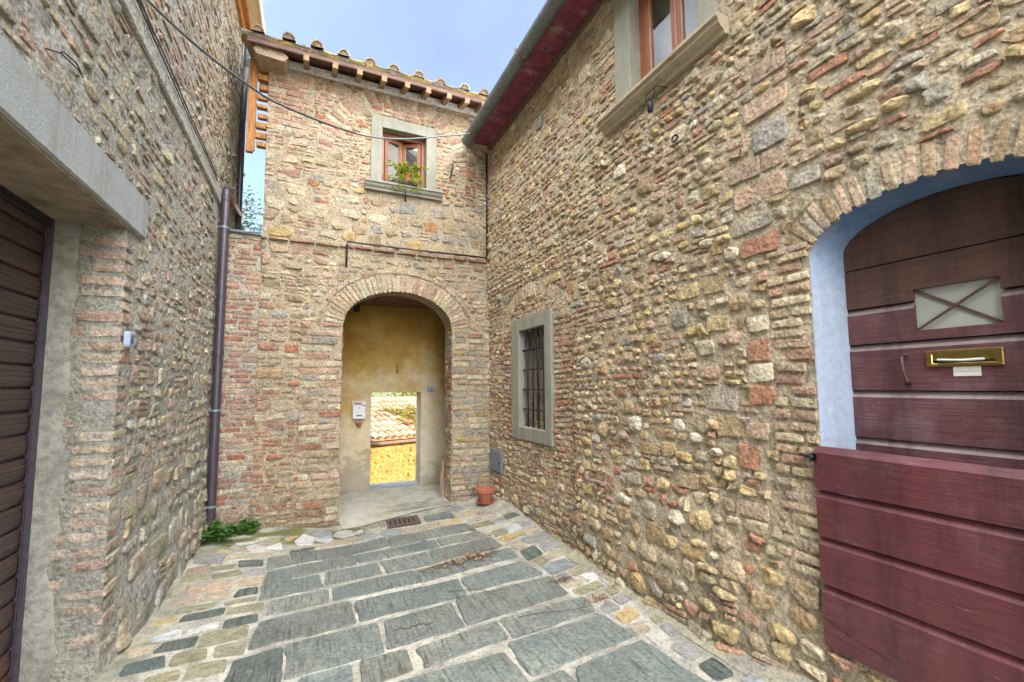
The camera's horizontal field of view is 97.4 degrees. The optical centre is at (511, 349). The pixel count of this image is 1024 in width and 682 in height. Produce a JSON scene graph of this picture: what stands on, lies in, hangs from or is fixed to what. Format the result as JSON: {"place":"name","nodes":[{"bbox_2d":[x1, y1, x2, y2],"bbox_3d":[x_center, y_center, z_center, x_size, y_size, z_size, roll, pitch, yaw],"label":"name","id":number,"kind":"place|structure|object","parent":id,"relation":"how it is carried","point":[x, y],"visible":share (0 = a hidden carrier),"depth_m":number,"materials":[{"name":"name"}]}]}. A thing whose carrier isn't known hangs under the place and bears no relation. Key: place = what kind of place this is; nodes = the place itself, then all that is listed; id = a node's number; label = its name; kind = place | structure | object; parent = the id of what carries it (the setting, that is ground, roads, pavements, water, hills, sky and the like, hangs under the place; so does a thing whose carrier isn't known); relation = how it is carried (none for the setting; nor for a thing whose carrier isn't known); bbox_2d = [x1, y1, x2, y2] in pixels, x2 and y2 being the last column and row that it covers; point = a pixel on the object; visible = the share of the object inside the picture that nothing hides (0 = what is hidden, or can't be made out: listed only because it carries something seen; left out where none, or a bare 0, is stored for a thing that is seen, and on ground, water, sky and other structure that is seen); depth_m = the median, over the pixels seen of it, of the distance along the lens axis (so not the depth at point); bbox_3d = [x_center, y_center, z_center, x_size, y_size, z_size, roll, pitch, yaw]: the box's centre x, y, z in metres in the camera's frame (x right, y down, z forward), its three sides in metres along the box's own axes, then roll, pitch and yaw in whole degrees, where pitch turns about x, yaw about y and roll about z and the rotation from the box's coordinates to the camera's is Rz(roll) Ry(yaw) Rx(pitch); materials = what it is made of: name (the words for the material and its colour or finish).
{"place":"outdoors","nodes":[
{"label":"outdoors","id":0,"kind":"place"},
{"bbox_2d":[371,392,415,396],"bbox_3d":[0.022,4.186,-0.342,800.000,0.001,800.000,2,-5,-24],"label":"ground","id":1,"kind":"structure","parent":0,"point":[390,395],"depth_m":258.90,"materials":[{"name":"green plant"}]},
{"bbox_2d":[241,0,546,234],"label":"sky","id":2,"kind":"structure","parent":0,"point":[472,43],"materials":[{"name":"blue"}]},
{"bbox_2d":[338,483,452,528],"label":"passage floor","id":3,"kind":"structure","parent":0,"point":[360,508],"depth_m":6.51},
{"bbox_2d":[440,460,443,496],"bbox_3d":[-1.037,1.934,6.651,0.035,0.580,0.110,2,-5,-24],"label":"wooden plank","id":4,"kind":"object","parent":3,"relation":"on","point":[442,481],"visible":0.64,"depth_m":6.64,"materials":[{"name":"brown wood"}]},
{"bbox_2d":[86,494,764,681],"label":"courtyard paving","id":5,"kind":"structure","parent":0,"point":[207,621],"depth_m":3.14,"materials":[{"name":"stone"}]},
{"bbox_2d":[0,0,265,681],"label":"stone house","id":6,"kind":"structure","parent":5,"relation":"on","point":[120,210],"depth_m":2.58,"materials":[{"name":"stone"}]},
{"bbox_2d":[45,48,83,77],"bbox_3d":[-1.905,-1.239,1.934,0.058,0.051,0.234,0,-5,-9],"label":"wire loop","id":7,"kind":"object","parent":6,"relation":"attached to","point":[78,68],"visible":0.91,"depth_m":1.92,"materials":[{"name":"black metal"}]},
{"bbox_2d":[123,331,134,348],"bbox_3d":[-2.307,-0.059,2.712,0.029,0.100,0.092,2,-5,-24],"label":"doorbell","id":8,"kind":"object","parent":6,"relation":"attached to","point":[128,342],"visible":1,"depth_m":2.68,"materials":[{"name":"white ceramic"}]},
{"bbox_2d":[136,0,217,181],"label":"wall cable","id":9,"kind":"object","parent":6,"relation":"attached to","point":[145,19],"depth_m":3.26,"materials":[{"name":"rubber"}]},
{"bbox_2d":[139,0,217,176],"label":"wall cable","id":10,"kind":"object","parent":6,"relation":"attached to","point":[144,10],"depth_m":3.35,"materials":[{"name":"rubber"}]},
{"bbox_2d":[146,0,470,139],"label":"overhead cable","id":11,"kind":"object","parent":6,"relation":"attached to","point":[206,53],"visible":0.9,"depth_m":3.36,"materials":[{"name":"rubber"}]},
{"bbox_2d":[201,520,235,542],"bbox_3d":[-3.101,1.911,4.741,0.364,0.212,0.372,2,-5,-24],"label":"weed plant","id":12,"kind":"object","parent":5,"relation":"on","point":[216,531],"visible":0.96,"depth_m":4.68,"materials":[{"name":"green plant"}]},
{"bbox_2d":[223,526,244,534],"bbox_3d":[-3.070,1.989,4.963,0.237,0.102,0.213,2,-5,-24],"label":"weed plant","id":13,"kind":"object","parent":5,"relation":"on","point":[233,528],"visible":0.66,"depth_m":4.94,"materials":[{"name":"green plant"}]},
{"bbox_2d":[209,224,262,526],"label":"brick wall","id":14,"kind":"structure","parent":5,"relation":"on","point":[236,448],"depth_m":5.34,"materials":[{"name":"brown brick"}]},
{"bbox_2d":[234,517,260,534],"bbox_3d":[-2.997,1.987,5.090,0.298,0.141,0.344,1,-5,-15],"label":"weed plant","id":15,"kind":"object","parent":5,"relation":"on","point":[246,523],"visible":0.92,"depth_m":5.07,"materials":[{"name":"green plant"}]},
{"bbox_2d":[241,24,489,527],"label":"stone house","id":16,"kind":"structure","parent":5,"relation":"on","point":[346,228],"depth_m":6.11,"materials":[{"name":"stone"}]},
{"bbox_2d":[354,305,359,311],"bbox_3d":[-2.539,-0.678,7.368,0.090,0.110,0.103,2,-5,-24],"label":"junction box","id":17,"kind":"object","parent":16,"relation":"attached to","point":[356,308],"visible":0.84,"depth_m":7.32,"materials":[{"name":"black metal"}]},
{"bbox_2d":[352,400,365,418],"bbox_3d":[-2.474,0.968,7.260,0.207,0.290,0.102,2,-5,-24],"label":"sign","id":18,"kind":"object","parent":16,"relation":"attached to","point":[358,409],"visible":1,"depth_m":7.23,"materials":[{"name":"white metal"}]},
{"bbox_2d":[365,114,442,201],"bbox_3d":[-1.557,-2.692,6.446,1.065,1.077,0.415,2,-5,-24],"label":"window","id":19,"kind":"structure","parent":16,"relation":"in","point":[421,151],"depth_m":6.41,"materials":[{"name":"grey stone"}]},
{"bbox_2d":[398,180,417,186],"bbox_3d":[-1.452,-2.308,6.277,0.260,0.045,0.110,2,-5,-24],"label":"plant tray","id":20,"kind":"object","parent":16,"relation":"on","point":[407,182],"visible":0.46,"depth_m":6.23,"materials":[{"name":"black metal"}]},
{"bbox_2d":[386,160,428,192],"bbox_3d":[-1.449,-2.384,6.250,0.589,0.425,0.294,2,-5,-24],"label":"potted plant","id":21,"kind":"object","parent":20,"relation":"on","point":[408,174],"visible":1,"depth_m":6.23,"materials":[{"name":"green plant"}]},
{"bbox_2d":[427,386,433,391],"bbox_3d":[-1.411,0.683,7.801,0.124,0.090,0.029,2,-5,-24],"label":"house number plaque","id":22,"kind":"object","parent":16,"relation":"attached to","point":[430,388],"visible":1,"depth_m":7.79,"materials":[{"name":"grey ceramic"}]},
{"bbox_2d":[450,161,454,178],"bbox_3d":[-0.879,-2.625,6.565,0.049,0.213,0.151,2,-5,-24],"label":"iron bracket","id":23,"kind":"object","parent":16,"relation":"attached to","point":[453,162],"visible":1,"depth_m":6.51,"materials":[{"name":"metal"}]},
{"bbox_2d":[386,515,421,528],"bbox_3d":[-1.337,2.113,5.527,0.490,0.074,0.331,0,-5,-4],"label":"drain grate","id":24,"kind":"object","parent":5,"relation":"on","point":[403,521],"visible":1,"depth_m":5.50,"materials":[{"name":"metal"}]},
{"bbox_2d":[394,622,432,630],"bbox_3d":[-0.652,1.836,2.984,0.268,0.003,0.049,2,-5,-21],"label":"crack debris","id":25,"kind":"object","parent":5,"relation":"on","point":[413,626],"visible":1,"depth_m":2.98,"materials":[{"name":"grey stone"}]},
{"bbox_2d":[419,548,494,571],"bbox_3d":[-0.432,1.911,4.066,0.830,0.023,0.150,4,-6,-39],"label":"twig","id":26,"kind":"object","parent":5,"relation":"on","point":[455,559],"visible":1,"depth_m":4.05,"materials":[{"name":"brown wood"}]},
{"bbox_2d":[229,510,702,681],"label":"leaf litter","id":27,"kind":"object","parent":5,"relation":"on","point":[485,554],"visible":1,"depth_m":4.04,"materials":[{"name":"brown plant"}]},
{"bbox_2d":[448,588,510,604],"bbox_3d":[-0.199,1.865,3.471,0.540,0.013,0.242,-2,-5,24],"label":"twig","id":28,"kind":"object","parent":5,"relation":"on","point":[478,589],"visible":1,"depth_m":3.48,"materials":[{"name":"brown wood"}]},
{"bbox_2d":[476,498,494,504],"bbox_3d":[-0.356,2.040,6.046,0.264,0.030,0.264,2,-5,-24],"label":"pot saucer","id":29,"kind":"object","parent":5,"relation":"on","point":[477,501],"visible":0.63,"depth_m":5.95,"materials":[{"name":"ceramic"}]},
{"bbox_2d":[476,486,494,502],"bbox_3d":[-0.357,1.951,6.054,0.266,0.184,0.266,2,-5,-24],"label":"flower pot","id":30,"kind":"object","parent":29,"relation":"on","point":[485,494],"visible":1,"depth_m":5.97,"materials":[{"name":"ceramic"}]},
{"bbox_2d":[518,605,595,617],"bbox_3d":[0.314,1.841,3.203,0.553,0.014,0.220,0,-5,-2],"label":"twig","id":31,"kind":"object","parent":5,"relation":"on","point":[554,611],"visible":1,"depth_m":3.15,"materials":[{"name":"brown wood"}]},
{"bbox_2d":[566,549,819,681],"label":"wall foot cement","id":32,"kind":"object","parent":5,"relation":"on","point":[746,665],"depth_m":2.68,"materials":[{"name":"stone"}]},
{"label":"lane ground","id":33,"kind":"structure","parent":0,"visible":0},
{"bbox_2d":[241,173,262,233],"bbox_3d":[-7.795,-0.383,12.111,3.248,10.026,3.275,-2,-5,16],"label":"olive tree","id":34,"kind":"object","parent":33,"relation":"on","point":[246,222],"visible":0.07,"depth_m":13.22,"materials":[{"name":"green plant"}]},
{"bbox_2d":[370,396,415,483],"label":"stone house","id":35,"kind":"structure","parent":33,"relation":"on","point":[393,448],"depth_m":11.16,"materials":[{"name":"paint"}]},
{"bbox_2d":[379,404,415,427],"bbox_3d":[-2.471,2.909,12.211,1.748,2.820,1.886,4,-6,-43],"label":"creeper","id":36,"kind":"object","parent":35,"relation":"on","point":[400,411],"visible":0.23,"depth_m":12.33,"materials":[{"name":"green plant"}]},
{"bbox_2d":[373,392,415,396],"bbox_3d":[-4.031,1.531,17.665,5.598,7.079,6.046,2,-5,-24],"label":"garden tree","id":37,"kind":"object","parent":33,"relation":"on","point":[413,394],"visible":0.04,"depth_m":16.69,"materials":[{"name":"green plant"}]},
{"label":"street","id":38,"kind":"structure","parent":0,"visible":0},
{"bbox_2d":[462,0,1023,681],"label":"stone house","id":39,"kind":"structure","parent":38,"relation":"on","point":[756,360],"depth_m":2.50,"materials":[{"name":"stone"}]},
{"bbox_2d":[490,448,502,473],"bbox_3d":[-0.219,1.553,6.276,0.060,0.300,0.400,2,-5,-24],"label":"utility hatch","id":40,"kind":"object","parent":39,"relation":"attached to","point":[496,459],"visible":0.98,"depth_m":6.22,"materials":[{"name":"grey metal"}]},
{"bbox_2d":[511,308,554,446],"bbox_3d":[0.341,0.336,5.420,0.295,1.500,1.060,2,-5,-24],"label":"window","id":41,"kind":"structure","parent":39,"relation":"in","point":[532,341],"depth_m":5.57,"materials":[{"name":"grey stone"}]},
{"bbox_2d":[645,85,666,112],"bbox_3d":[1.065,-1.878,3.386,0.078,0.154,0.194,4,-6,-39],"label":"iron hook","id":42,"kind":"object","parent":39,"relation":"attached to","point":[650,106],"visible":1,"depth_m":3.39,"materials":[{"name":"black metal"}]},
{"bbox_2d":[596,0,728,136],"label":"window","id":43,"kind":"structure","parent":39,"relation":"in","point":[656,41],"depth_m":3.69,"materials":[{"name":"grey stone"}]},
{"bbox_2d":[671,134,678,141],"bbox_3d":[1.190,-1.524,3.242,0.051,0.058,0.068,2,-5,-24],"label":"iron ring","id":44,"kind":"object","parent":39,"relation":"attached to","point":[676,135],"visible":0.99,"depth_m":3.23,"materials":[{"name":"black metal"}]},
{"bbox_2d":[799,446,1023,681],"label":"half door","id":45,"kind":"structure","parent":39,"relation":"in","point":[912,591],"depth_m":1.87,"materials":[{"name":"red paint"}]},
{"bbox_2d":[843,175,1023,520],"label":"door","id":46,"kind":"structure","parent":39,"relation":"in","point":[934,286],"depth_m":2.02,"materials":[{"name":"paint"}]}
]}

